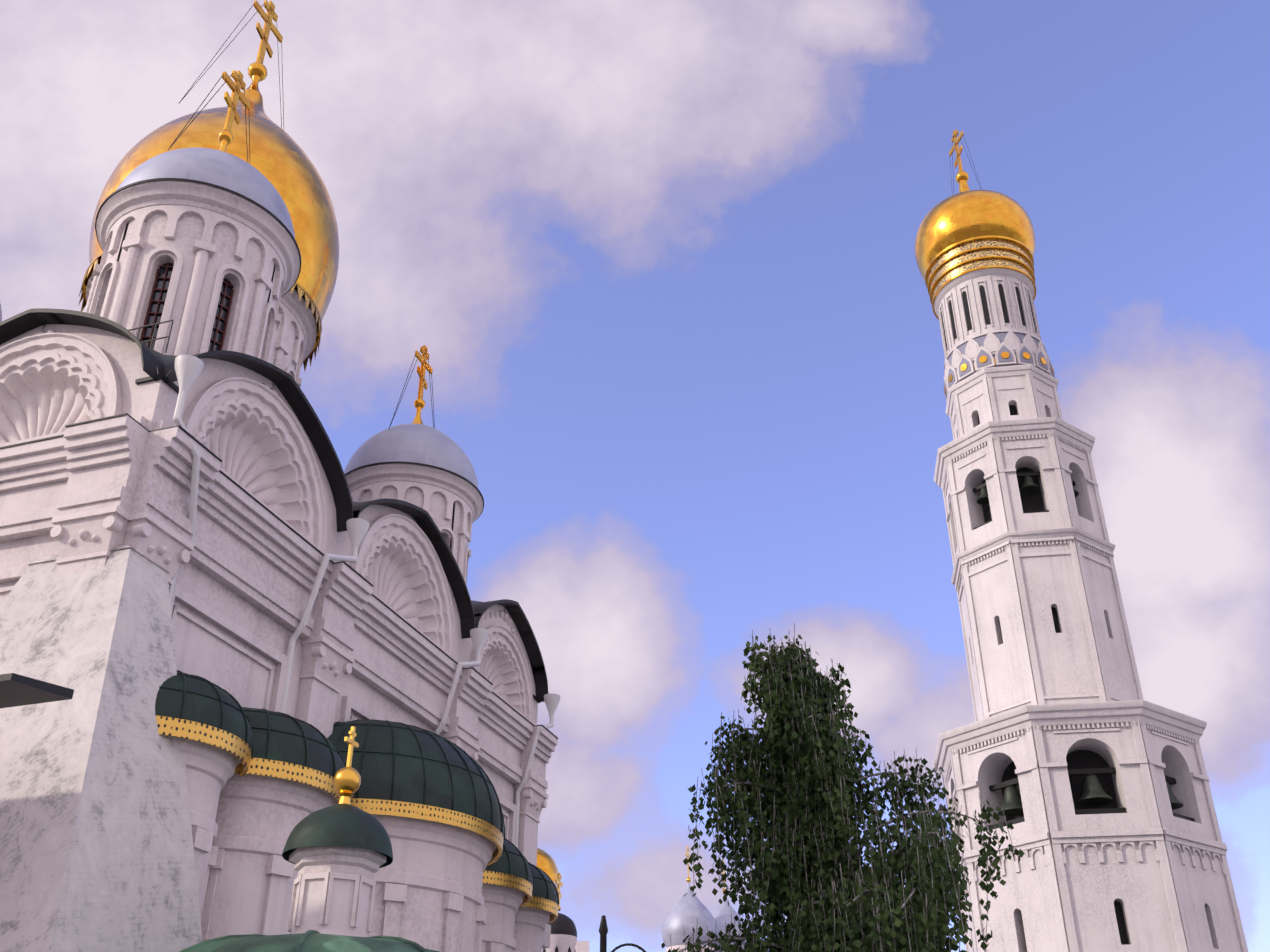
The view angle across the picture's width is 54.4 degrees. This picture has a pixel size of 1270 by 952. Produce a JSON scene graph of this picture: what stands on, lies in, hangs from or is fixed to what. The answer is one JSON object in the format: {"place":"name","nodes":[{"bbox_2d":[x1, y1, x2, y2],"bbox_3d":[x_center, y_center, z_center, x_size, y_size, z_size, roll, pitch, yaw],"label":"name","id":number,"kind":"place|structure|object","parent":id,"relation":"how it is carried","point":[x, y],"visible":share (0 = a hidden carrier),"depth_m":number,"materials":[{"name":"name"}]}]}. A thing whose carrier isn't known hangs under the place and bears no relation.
{"place":"outdoors","nodes":[
{"label":"outdoors","id":0,"kind":"place"},
{"bbox_2d":[537,848,588,951],"bbox_3d":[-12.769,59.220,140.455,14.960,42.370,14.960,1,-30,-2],"label":"golden dome","id":1,"kind":"structure","parent":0,"point":[546,863],"depth_m":145.14,"materials":[{"name":"gold metal"}]},
{"bbox_2d":[0,0,1269,951],"label":"sky","id":2,"kind":"structure","parent":0,"point":[653,262],"materials":[{"name":"blue"}]},
{"bbox_2d":[915,130,1247,951],"bbox_3d":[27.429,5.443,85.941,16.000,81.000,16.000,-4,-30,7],"label":"bell tower","id":3,"kind":"structure","parent":0,"point":[1075,754],"depth_m":77.22,"materials":[{"name":"white"}]},
{"label":"ground","id":4,"kind":"structure","parent":0,"visible":0},
{"bbox_2d":[0,673,73,707],"bbox_3d":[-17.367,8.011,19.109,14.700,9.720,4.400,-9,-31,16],"label":"canopy","id":5,"kind":"object","parent":4,"relation":"on","point":[17,690],"visible":1,"depth_m":20.87,"materials":[{"name":"black metal"}]},
{"bbox_2d":[0,543,201,951],"bbox_3d":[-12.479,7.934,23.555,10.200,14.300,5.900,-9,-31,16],"label":"corner buttress","id":6,"kind":"structure","parent":4,"relation":"on","point":[96,847],"depth_m":23.52,"materials":[{"name":"white stone"}]},
{"bbox_2d":[0,0,559,951],"bbox_3d":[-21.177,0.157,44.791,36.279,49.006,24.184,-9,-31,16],"label":"cathedral","id":7,"kind":"structure","parent":4,"relation":"on","point":[156,406],"depth_m":32.83,"materials":[{"name":"white"}]},
{"bbox_2d":[180,726,438,951],"bbox_3d":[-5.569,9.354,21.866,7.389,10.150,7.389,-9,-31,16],"label":"small chapel","id":8,"kind":"structure","parent":4,"relation":"on","point":[339,854],"depth_m":22.37,"materials":[{"name":"green metal"}]},
{"bbox_2d":[542,873,576,951],"bbox_3d":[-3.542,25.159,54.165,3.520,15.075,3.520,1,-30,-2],"label":"church cupola","id":9,"kind":"object","parent":4,"relation":"on","point":[563,937],"visible":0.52,"depth_m":55.91,"materials":[{"name":"black"}]},
{"bbox_2d":[599,915,645,951],"bbox_3d":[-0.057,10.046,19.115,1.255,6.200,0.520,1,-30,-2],"label":"street lamp","id":10,"kind":"object","parent":4,"relation":"on","point":[603,929],"visible":1,"depth_m":20.43,"materials":[{"name":"black metal"}]},
{"bbox_2d":[662,846,717,951],"bbox_3d":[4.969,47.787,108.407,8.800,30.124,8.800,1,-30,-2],"label":"silver dome","id":11,"kind":"structure","parent":4,"relation":"on","point":[686,911],"depth_m":110.74,"materials":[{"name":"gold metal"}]},
{"bbox_2d":[712,859,751,951],"bbox_3d":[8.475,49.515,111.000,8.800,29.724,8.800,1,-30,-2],"label":"silver dome","id":12,"kind":"structure","parent":4,"relation":"on","point":[722,913],"depth_m":114.09,"materials":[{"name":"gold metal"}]},
{"bbox_2d":[661,623,1023,951],"bbox_3d":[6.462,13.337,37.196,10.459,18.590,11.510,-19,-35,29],"label":"birch tree","id":13,"kind":"object","parent":4,"relation":"on","point":[802,790],"visible":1,"depth_m":37.66,"materials":[{"name":"green plant"}]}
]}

